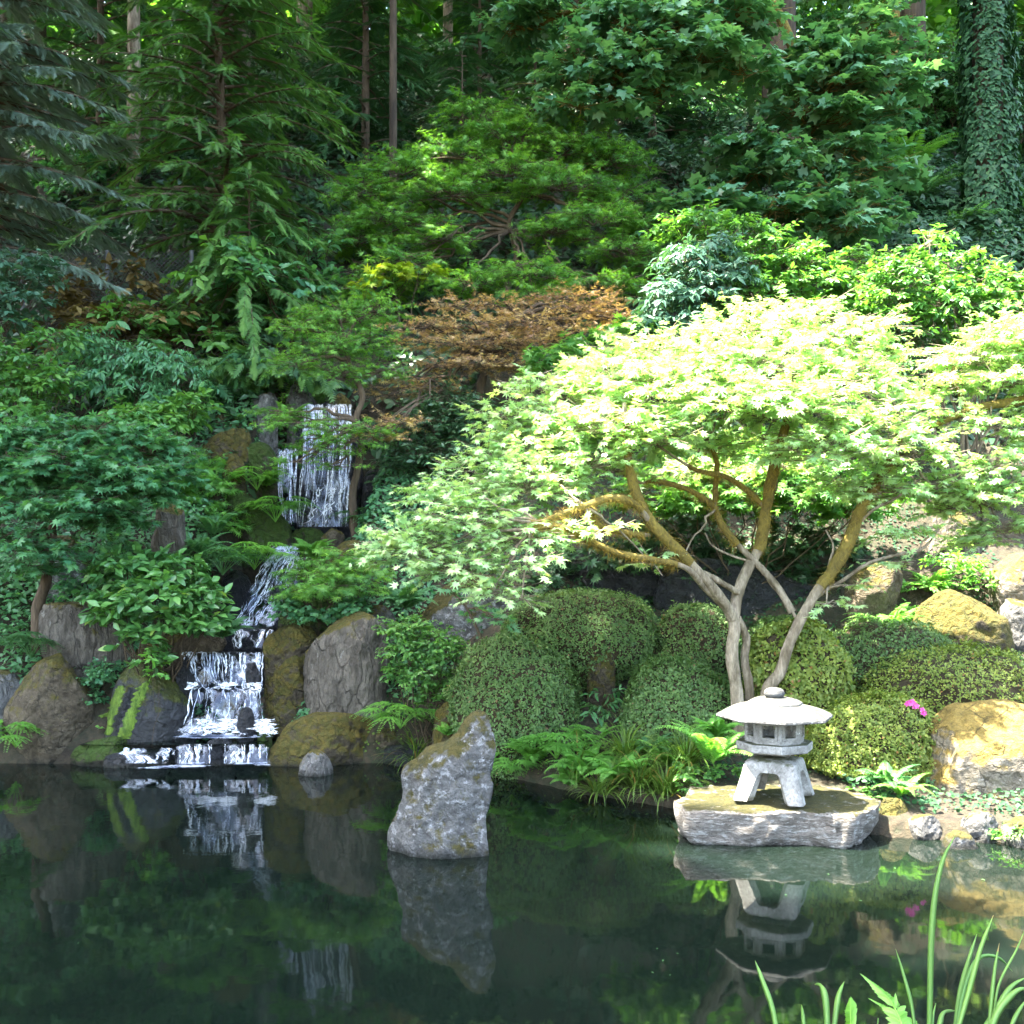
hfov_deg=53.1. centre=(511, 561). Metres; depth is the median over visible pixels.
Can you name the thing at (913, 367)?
evergreen shrub
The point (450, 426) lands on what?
evergreen shrub
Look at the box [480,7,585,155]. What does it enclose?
spruce
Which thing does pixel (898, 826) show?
hillside ground
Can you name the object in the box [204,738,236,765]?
rock face
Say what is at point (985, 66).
ivy clad tree
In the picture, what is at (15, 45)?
blue spruce
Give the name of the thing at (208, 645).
boulder
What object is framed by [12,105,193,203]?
bush
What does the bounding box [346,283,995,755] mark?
bright maple
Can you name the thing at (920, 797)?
ground cover
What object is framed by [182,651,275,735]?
waterfall
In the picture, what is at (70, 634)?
boulder
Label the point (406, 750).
boulder
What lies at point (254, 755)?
rock face
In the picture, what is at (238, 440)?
boulder
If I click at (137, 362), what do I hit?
evergreen shrub
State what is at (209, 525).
fern
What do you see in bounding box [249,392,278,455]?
boulder
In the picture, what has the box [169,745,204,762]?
rock face
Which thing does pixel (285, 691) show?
boulder
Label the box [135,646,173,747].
leafy plant
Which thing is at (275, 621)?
boulder
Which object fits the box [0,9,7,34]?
fir tree
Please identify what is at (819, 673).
clipped azalea
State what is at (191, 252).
chain link fence
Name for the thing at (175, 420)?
broadleaf shrub
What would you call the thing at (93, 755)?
boulder
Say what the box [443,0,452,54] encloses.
fir tree
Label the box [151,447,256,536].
leafy plant
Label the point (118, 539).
evergreen shrub
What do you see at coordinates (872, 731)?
clipped azalea
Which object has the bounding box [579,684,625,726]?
leafy plant
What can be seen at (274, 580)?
rock face
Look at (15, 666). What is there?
undergrowth
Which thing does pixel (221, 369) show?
evergreen shrub
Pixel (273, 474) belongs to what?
fern
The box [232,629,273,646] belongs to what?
waterfall
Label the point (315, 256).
bush
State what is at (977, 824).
boulder
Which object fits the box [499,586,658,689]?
clipped azalea
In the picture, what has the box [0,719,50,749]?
fern
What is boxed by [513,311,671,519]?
broadleaf shrub
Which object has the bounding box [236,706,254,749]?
boulder
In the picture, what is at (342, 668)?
standing stone
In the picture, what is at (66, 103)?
bush
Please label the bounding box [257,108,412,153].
bush
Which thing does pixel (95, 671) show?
leafy plant
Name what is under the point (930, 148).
fern
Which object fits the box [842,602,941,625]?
fern
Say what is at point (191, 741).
pool water
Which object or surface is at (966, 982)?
iris plant
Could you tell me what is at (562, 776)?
fern
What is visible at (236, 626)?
fern
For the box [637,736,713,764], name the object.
fern
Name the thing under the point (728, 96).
bush
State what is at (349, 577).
laceleaf maple
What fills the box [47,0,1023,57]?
distant trees
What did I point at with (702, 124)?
bush
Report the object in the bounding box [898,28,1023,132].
bush
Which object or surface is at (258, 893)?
pond water
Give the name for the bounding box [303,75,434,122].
bush
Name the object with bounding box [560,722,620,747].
fern
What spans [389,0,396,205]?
fir tree
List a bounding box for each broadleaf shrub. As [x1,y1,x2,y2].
[0,244,70,361]
[0,317,99,455]
[97,381,225,466]
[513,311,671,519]
[639,198,915,449]
[844,221,1023,488]
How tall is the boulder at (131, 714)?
1.357 m
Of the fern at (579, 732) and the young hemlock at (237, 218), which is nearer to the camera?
the fern at (579, 732)
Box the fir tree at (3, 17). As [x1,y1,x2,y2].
[0,1,21,139]
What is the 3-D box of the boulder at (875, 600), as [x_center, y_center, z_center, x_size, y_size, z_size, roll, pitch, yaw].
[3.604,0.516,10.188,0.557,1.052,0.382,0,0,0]
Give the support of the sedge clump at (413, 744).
on the hillside ground at (898, 826)
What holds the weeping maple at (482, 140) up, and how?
on the hillside ground at (898, 826)
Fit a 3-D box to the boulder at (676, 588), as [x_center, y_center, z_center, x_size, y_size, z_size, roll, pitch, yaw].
[2.442,0.471,11.050,1.914,1.038,0.863,0,0,0]
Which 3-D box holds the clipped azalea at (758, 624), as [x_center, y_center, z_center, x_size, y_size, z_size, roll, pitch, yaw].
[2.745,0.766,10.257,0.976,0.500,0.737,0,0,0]
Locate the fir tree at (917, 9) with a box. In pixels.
[899,0,925,97]
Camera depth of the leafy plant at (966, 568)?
10.46 m
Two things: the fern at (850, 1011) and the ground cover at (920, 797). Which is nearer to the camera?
the fern at (850, 1011)
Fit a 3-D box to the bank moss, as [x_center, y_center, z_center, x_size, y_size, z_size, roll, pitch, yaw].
[0.477,1.558,8.863,4.698,0.618,0.854,0,0,32]
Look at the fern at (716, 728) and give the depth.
8.15 m
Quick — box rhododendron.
[70,542,239,681]
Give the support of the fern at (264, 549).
on the boulder at (265, 529)
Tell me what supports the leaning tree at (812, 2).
on the hillside ground at (898, 826)
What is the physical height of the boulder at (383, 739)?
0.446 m
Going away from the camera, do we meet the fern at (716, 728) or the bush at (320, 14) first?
the fern at (716, 728)
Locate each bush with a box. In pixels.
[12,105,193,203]
[12,250,215,364]
[22,25,122,116]
[71,225,303,362]
[141,115,216,160]
[180,0,318,69]
[209,218,385,349]
[251,97,351,139]
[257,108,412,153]
[268,178,371,222]
[269,226,408,270]
[292,0,379,55]
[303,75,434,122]
[354,33,463,97]
[483,15,564,70]
[561,121,690,185]
[600,113,749,193]
[605,94,739,141]
[668,82,760,124]
[693,72,761,103]
[796,0,868,51]
[876,71,963,153]
[893,69,1009,126]
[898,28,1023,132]
[924,31,1023,143]
[926,15,1023,70]
[1004,91,1023,163]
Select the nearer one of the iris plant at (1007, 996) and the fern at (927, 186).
the iris plant at (1007, 996)
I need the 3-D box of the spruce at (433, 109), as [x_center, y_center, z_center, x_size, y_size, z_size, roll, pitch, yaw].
[-0.869,-8.086,19.088,3.246,3.378,2.985,0,0,35]
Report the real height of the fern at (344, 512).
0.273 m
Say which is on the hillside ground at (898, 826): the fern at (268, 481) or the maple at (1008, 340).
the maple at (1008, 340)
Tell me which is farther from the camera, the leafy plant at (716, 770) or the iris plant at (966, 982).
the leafy plant at (716, 770)
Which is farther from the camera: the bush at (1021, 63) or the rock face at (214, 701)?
the bush at (1021, 63)
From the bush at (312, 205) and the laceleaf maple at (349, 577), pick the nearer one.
the laceleaf maple at (349, 577)
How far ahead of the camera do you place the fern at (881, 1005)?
3.76 m
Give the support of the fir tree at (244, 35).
on the hillside ground at (898, 826)
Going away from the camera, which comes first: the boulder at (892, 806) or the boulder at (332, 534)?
the boulder at (892, 806)
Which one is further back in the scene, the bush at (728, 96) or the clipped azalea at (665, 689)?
the bush at (728, 96)
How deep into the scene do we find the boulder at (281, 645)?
10.23 m
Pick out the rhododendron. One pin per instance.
(178, 593)
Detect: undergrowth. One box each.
[0,44,1023,540]
[0,370,470,732]
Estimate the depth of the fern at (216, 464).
12.32 m
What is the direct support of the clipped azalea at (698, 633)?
on the hillside ground at (898, 826)
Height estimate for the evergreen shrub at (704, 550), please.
1.256 m
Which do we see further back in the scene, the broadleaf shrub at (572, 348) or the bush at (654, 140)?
the bush at (654, 140)
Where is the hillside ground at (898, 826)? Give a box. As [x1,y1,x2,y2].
[0,66,1023,842]
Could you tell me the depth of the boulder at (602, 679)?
9.43 m
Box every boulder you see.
[0,669,20,741]
[2,653,95,763]
[35,535,88,603]
[38,601,130,679]
[70,736,130,766]
[99,661,196,750]
[102,749,172,767]
[135,632,226,680]
[150,503,188,576]
[175,656,196,703]
[202,428,251,465]
[213,414,241,427]
[220,570,253,625]
[222,453,245,494]
[225,487,292,587]
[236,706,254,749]
[245,442,277,510]
[245,662,259,734]
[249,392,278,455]
[257,726,272,755]
[262,624,316,720]
[266,655,303,738]
[266,712,373,766]
[270,585,284,629]
[278,587,347,636]
[285,382,315,450]
[292,527,323,582]
[295,418,302,528]
[298,750,332,776]
[302,459,338,533]
[321,528,343,560]
[323,540,363,587]
[329,393,352,449]
[359,467,378,526]
[369,605,395,642]
[375,728,396,748]
[383,744,424,765]
[419,573,526,650]
[432,700,454,744]
[558,546,669,599]
[587,651,615,708]
[653,557,814,617]
[844,561,902,627]
[879,797,907,815]
[908,814,941,840]
[912,589,1016,659]
[925,512,984,556]
[926,699,1023,797]
[942,830,977,849]
[960,810,998,843]
[988,552,1023,614]
[999,598,1023,651]
[1001,816,1023,848]
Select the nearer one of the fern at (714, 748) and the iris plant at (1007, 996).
the iris plant at (1007, 996)
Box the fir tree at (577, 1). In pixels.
[564,0,585,64]
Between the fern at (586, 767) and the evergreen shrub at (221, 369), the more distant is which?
the evergreen shrub at (221, 369)
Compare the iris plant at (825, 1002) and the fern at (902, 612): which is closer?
the iris plant at (825, 1002)
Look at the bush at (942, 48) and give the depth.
24.74 m
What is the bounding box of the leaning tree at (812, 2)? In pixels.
[793,0,950,253]
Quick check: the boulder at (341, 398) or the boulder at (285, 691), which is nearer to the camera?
the boulder at (285, 691)
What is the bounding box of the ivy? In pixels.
[795,76,1023,387]
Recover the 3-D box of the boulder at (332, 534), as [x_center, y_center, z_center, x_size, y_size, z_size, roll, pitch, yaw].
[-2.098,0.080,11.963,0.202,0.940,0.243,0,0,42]
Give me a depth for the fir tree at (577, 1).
26.76 m
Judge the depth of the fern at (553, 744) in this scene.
8.57 m
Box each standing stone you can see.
[303,612,389,722]
[387,710,495,858]
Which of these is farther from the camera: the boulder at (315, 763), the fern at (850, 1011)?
the boulder at (315, 763)
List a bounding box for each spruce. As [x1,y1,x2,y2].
[0,0,168,298]
[399,0,543,145]
[399,33,520,184]
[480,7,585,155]
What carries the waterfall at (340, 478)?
on the hillside ground at (898, 826)
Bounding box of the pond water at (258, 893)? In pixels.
[0,763,1023,1023]
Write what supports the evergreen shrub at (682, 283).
on the hillside ground at (898, 826)
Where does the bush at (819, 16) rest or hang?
on the hillside ground at (898, 826)
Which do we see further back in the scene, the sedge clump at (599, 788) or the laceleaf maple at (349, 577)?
the laceleaf maple at (349, 577)
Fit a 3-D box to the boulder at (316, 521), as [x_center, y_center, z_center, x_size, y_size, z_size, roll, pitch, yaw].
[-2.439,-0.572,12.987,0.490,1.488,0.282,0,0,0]
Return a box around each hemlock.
[0,0,199,185]
[13,0,385,295]
[131,161,348,379]
[277,0,460,162]
[560,0,762,152]
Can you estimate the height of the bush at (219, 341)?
2.243 m
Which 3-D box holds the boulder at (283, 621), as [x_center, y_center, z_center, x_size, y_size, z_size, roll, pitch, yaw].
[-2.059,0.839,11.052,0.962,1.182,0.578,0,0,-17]
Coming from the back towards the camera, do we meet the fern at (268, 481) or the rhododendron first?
the fern at (268, 481)
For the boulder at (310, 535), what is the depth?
12.15 m
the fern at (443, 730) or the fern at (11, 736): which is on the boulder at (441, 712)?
the fern at (443, 730)
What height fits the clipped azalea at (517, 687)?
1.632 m
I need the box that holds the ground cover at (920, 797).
[0,387,1023,815]
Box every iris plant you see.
[755,961,843,1023]
[877,932,1023,1023]
[896,835,1011,1023]
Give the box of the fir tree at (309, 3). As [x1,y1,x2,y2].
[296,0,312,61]
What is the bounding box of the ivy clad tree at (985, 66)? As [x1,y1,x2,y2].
[954,0,1023,233]
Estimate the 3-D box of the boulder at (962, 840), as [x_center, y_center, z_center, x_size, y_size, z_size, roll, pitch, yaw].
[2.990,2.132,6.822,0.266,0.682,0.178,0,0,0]
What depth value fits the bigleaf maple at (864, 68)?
14.93 m
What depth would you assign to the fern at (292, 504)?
11.86 m
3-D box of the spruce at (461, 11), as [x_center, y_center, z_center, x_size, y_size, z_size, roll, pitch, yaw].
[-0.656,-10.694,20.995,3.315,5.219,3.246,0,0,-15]
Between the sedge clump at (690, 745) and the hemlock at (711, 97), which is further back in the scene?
the hemlock at (711, 97)
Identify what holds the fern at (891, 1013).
on the hillside ground at (898, 826)
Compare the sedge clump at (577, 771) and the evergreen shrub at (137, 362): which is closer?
the sedge clump at (577, 771)
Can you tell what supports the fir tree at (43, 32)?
on the hillside ground at (898, 826)
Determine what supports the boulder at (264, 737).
on the hillside ground at (898, 826)
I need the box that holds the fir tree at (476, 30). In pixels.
[471,0,493,59]
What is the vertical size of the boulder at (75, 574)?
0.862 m
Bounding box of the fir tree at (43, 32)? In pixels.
[22,0,189,71]
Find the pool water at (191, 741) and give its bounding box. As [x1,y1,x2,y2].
[80,731,276,744]
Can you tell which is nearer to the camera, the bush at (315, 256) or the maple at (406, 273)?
the maple at (406, 273)
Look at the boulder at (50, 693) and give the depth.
9.67 m
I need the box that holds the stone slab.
[674,784,880,848]
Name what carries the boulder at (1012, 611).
on the hillside ground at (898, 826)
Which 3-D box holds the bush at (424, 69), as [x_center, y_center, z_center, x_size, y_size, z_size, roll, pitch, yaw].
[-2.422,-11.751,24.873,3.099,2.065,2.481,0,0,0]
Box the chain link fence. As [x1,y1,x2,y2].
[20,250,193,333]
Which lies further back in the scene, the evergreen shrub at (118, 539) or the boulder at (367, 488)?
the boulder at (367, 488)
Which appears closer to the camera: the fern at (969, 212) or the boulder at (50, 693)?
the boulder at (50, 693)
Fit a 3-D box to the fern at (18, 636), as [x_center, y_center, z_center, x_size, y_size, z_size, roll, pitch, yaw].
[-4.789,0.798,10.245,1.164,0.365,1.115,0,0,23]
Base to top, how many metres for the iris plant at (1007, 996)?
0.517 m
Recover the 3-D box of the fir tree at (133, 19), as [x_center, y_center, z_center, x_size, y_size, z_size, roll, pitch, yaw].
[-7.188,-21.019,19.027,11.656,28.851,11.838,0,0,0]
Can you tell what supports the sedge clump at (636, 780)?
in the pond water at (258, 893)
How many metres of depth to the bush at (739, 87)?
24.44 m
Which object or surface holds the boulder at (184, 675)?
on the hillside ground at (898, 826)
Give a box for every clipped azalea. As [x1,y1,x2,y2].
[442,626,584,779]
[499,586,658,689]
[614,652,732,746]
[644,599,741,679]
[741,614,819,642]
[741,616,856,737]
[795,687,940,783]
[831,612,957,697]
[852,636,1023,715]
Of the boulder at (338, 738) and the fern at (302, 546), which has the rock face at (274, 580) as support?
the fern at (302, 546)
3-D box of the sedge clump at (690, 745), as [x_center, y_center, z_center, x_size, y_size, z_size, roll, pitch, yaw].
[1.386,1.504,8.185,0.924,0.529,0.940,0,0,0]
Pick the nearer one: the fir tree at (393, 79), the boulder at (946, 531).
the boulder at (946, 531)
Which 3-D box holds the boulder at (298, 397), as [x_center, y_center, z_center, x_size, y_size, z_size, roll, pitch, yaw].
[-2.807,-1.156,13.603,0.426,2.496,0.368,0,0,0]
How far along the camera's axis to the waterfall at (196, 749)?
9.43 m
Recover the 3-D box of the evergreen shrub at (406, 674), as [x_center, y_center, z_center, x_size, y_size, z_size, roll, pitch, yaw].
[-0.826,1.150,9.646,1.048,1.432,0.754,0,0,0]
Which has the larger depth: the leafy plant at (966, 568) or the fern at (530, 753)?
the leafy plant at (966, 568)
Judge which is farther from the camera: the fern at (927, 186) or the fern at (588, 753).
the fern at (927, 186)
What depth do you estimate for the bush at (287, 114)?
21.39 m
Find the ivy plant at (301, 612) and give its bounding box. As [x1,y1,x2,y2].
[267,593,373,635]
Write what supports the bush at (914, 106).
on the hillside ground at (898, 826)
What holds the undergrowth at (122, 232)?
on the hillside ground at (898, 826)
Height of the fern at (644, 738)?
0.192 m
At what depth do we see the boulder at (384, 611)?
10.50 m
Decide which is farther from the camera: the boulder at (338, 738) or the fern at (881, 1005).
the boulder at (338, 738)
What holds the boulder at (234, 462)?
on the hillside ground at (898, 826)
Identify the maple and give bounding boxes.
[0,396,214,668]
[238,279,419,539]
[267,545,399,627]
[314,85,701,317]
[334,276,635,444]
[345,255,449,346]
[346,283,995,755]
[425,586,522,644]
[470,0,823,192]
[598,425,917,583]
[634,0,955,268]
[896,298,1023,553]
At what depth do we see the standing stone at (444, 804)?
6.59 m
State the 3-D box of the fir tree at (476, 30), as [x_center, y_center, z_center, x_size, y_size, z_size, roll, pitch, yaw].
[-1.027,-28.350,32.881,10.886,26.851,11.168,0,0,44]
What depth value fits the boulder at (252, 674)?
9.95 m
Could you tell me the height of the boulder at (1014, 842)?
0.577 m
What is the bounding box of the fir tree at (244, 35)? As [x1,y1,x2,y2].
[228,4,251,255]
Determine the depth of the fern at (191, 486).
11.75 m
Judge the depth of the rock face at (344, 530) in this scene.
13.40 m
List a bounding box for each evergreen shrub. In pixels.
[0,530,140,630]
[46,320,221,426]
[161,342,350,403]
[369,374,521,513]
[371,608,473,746]
[515,513,877,605]
[625,228,769,486]
[874,312,1023,517]
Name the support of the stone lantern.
on the stone slab
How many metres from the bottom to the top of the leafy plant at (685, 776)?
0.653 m
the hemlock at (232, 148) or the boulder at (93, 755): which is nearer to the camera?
the boulder at (93, 755)
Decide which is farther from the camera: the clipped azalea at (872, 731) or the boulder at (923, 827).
the clipped azalea at (872, 731)
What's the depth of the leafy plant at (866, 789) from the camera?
7.55 m
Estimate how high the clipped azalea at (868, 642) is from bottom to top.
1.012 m
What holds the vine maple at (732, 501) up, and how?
on the hillside ground at (898, 826)
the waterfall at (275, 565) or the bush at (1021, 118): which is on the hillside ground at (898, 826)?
the bush at (1021, 118)
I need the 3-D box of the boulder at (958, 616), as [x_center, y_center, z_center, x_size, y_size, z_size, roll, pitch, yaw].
[4.332,0.784,9.910,1.049,1.046,0.702,0,0,0]
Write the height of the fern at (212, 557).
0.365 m
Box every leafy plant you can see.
[76,656,126,704]
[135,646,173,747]
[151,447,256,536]
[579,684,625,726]
[668,758,743,781]
[673,764,702,793]
[835,782,917,800]
[894,546,996,618]
[986,816,1023,840]
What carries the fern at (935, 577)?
on the hillside ground at (898, 826)
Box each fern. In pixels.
[0,625,62,658]
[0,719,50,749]
[170,473,211,494]
[172,541,279,574]
[184,532,239,552]
[185,511,249,534]
[188,454,226,470]
[194,613,253,638]
[209,541,299,569]
[225,466,292,489]
[229,495,321,521]
[248,469,283,486]
[268,401,309,422]
[283,537,337,558]
[328,507,372,525]
[349,701,439,732]
[360,510,413,523]
[372,583,438,609]
[433,722,457,734]
[491,751,545,775]
[501,738,568,763]
[502,724,610,758]
[544,742,613,774]
[546,763,589,786]
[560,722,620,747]
[562,745,624,762]
[580,749,652,781]
[622,730,680,754]
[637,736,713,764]
[655,719,751,762]
[689,714,743,736]
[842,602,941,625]
[844,998,856,1023]
[854,760,920,789]
[861,974,911,1023]
[866,770,937,795]
[867,128,961,173]
[868,998,916,1023]
[890,161,973,198]
[902,568,968,593]
[923,199,1010,230]
[1007,185,1023,215]
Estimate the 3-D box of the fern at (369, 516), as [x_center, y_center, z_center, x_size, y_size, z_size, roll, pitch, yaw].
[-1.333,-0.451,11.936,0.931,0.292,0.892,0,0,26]
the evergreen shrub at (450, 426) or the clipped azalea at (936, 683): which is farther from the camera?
the evergreen shrub at (450, 426)
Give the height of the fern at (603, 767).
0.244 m
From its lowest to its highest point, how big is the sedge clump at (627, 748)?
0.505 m
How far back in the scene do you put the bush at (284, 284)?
14.18 m
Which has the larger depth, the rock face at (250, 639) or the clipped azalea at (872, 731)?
the rock face at (250, 639)
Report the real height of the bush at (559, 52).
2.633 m
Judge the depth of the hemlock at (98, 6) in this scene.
19.93 m
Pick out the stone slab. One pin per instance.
(835, 818)
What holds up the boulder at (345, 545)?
on the hillside ground at (898, 826)
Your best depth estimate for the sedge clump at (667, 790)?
7.90 m
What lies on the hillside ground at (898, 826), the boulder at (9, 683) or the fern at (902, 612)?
the boulder at (9, 683)
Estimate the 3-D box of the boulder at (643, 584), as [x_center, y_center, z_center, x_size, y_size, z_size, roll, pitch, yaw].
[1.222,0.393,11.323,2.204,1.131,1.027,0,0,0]
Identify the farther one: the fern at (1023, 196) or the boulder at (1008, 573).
the fern at (1023, 196)
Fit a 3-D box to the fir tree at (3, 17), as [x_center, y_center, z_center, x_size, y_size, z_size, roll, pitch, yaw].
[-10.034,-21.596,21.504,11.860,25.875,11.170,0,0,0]
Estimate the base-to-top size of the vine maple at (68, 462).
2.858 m
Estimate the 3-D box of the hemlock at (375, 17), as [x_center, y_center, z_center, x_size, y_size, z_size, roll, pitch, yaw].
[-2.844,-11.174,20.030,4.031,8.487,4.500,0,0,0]
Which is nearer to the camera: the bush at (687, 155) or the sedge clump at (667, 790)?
the sedge clump at (667, 790)
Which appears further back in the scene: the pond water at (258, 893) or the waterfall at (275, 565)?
the waterfall at (275, 565)
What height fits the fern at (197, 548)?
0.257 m
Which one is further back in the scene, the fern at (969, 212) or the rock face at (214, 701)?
the fern at (969, 212)
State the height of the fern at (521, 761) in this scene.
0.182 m
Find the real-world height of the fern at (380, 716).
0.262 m
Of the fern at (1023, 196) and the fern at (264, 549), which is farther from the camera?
the fern at (1023, 196)
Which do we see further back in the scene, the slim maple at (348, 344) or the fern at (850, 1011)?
the slim maple at (348, 344)
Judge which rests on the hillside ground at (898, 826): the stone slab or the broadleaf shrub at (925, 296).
the broadleaf shrub at (925, 296)
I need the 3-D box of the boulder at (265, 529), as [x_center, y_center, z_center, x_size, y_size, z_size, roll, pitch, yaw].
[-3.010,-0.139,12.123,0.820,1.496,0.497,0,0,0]
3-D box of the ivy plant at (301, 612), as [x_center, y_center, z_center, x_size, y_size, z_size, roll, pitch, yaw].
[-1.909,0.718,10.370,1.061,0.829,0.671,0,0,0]
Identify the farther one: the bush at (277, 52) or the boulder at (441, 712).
the bush at (277, 52)
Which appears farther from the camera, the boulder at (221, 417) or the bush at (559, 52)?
the bush at (559, 52)
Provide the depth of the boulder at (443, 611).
10.35 m
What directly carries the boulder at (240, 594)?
on the hillside ground at (898, 826)
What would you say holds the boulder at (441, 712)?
on the hillside ground at (898, 826)
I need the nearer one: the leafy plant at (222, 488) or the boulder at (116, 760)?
the boulder at (116, 760)
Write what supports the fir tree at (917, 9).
on the hillside ground at (898, 826)
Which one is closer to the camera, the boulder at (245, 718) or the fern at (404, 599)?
the boulder at (245, 718)
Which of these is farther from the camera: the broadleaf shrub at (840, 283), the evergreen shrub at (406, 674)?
the broadleaf shrub at (840, 283)
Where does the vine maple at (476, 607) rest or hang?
on the hillside ground at (898, 826)
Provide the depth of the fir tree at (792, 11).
19.74 m
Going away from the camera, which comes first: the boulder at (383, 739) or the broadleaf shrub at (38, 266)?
the boulder at (383, 739)
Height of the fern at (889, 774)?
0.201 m
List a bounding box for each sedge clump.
[375,727,431,770]
[540,738,597,785]
[565,767,627,807]
[588,713,669,769]
[591,745,678,810]
[623,751,710,812]
[634,717,734,782]
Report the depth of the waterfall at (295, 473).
12.79 m
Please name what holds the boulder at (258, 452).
on the hillside ground at (898, 826)
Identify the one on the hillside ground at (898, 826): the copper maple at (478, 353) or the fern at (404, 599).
the copper maple at (478, 353)
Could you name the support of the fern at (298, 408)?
on the boulder at (266, 400)
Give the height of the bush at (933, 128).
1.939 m
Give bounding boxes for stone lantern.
[716,687,832,806]
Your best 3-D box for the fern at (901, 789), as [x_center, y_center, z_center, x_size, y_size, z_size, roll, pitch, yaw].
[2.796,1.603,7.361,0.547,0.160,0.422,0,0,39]
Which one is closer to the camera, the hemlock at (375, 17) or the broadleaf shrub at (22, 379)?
the broadleaf shrub at (22, 379)
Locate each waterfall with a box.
[120,734,269,767]
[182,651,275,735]
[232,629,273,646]
[235,546,299,625]
[278,449,297,523]
[298,404,351,526]
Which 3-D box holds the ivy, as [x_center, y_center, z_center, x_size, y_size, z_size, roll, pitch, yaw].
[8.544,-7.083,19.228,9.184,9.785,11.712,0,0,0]
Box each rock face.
[133,746,170,754]
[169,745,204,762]
[192,651,264,713]
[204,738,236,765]
[223,625,276,653]
[234,745,267,762]
[252,544,311,604]
[280,403,363,541]
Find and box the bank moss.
[363,693,775,798]
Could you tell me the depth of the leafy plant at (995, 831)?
6.86 m
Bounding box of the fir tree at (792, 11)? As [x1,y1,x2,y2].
[762,0,796,148]
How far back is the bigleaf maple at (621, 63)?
14.74 m
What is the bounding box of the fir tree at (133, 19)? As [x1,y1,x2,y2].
[126,0,140,191]
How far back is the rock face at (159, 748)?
9.63 m
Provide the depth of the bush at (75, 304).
14.02 m
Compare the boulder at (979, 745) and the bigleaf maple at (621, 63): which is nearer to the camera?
the boulder at (979, 745)
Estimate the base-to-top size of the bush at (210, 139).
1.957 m
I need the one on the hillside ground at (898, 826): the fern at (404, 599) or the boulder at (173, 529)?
the boulder at (173, 529)
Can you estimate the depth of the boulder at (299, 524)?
12.95 m

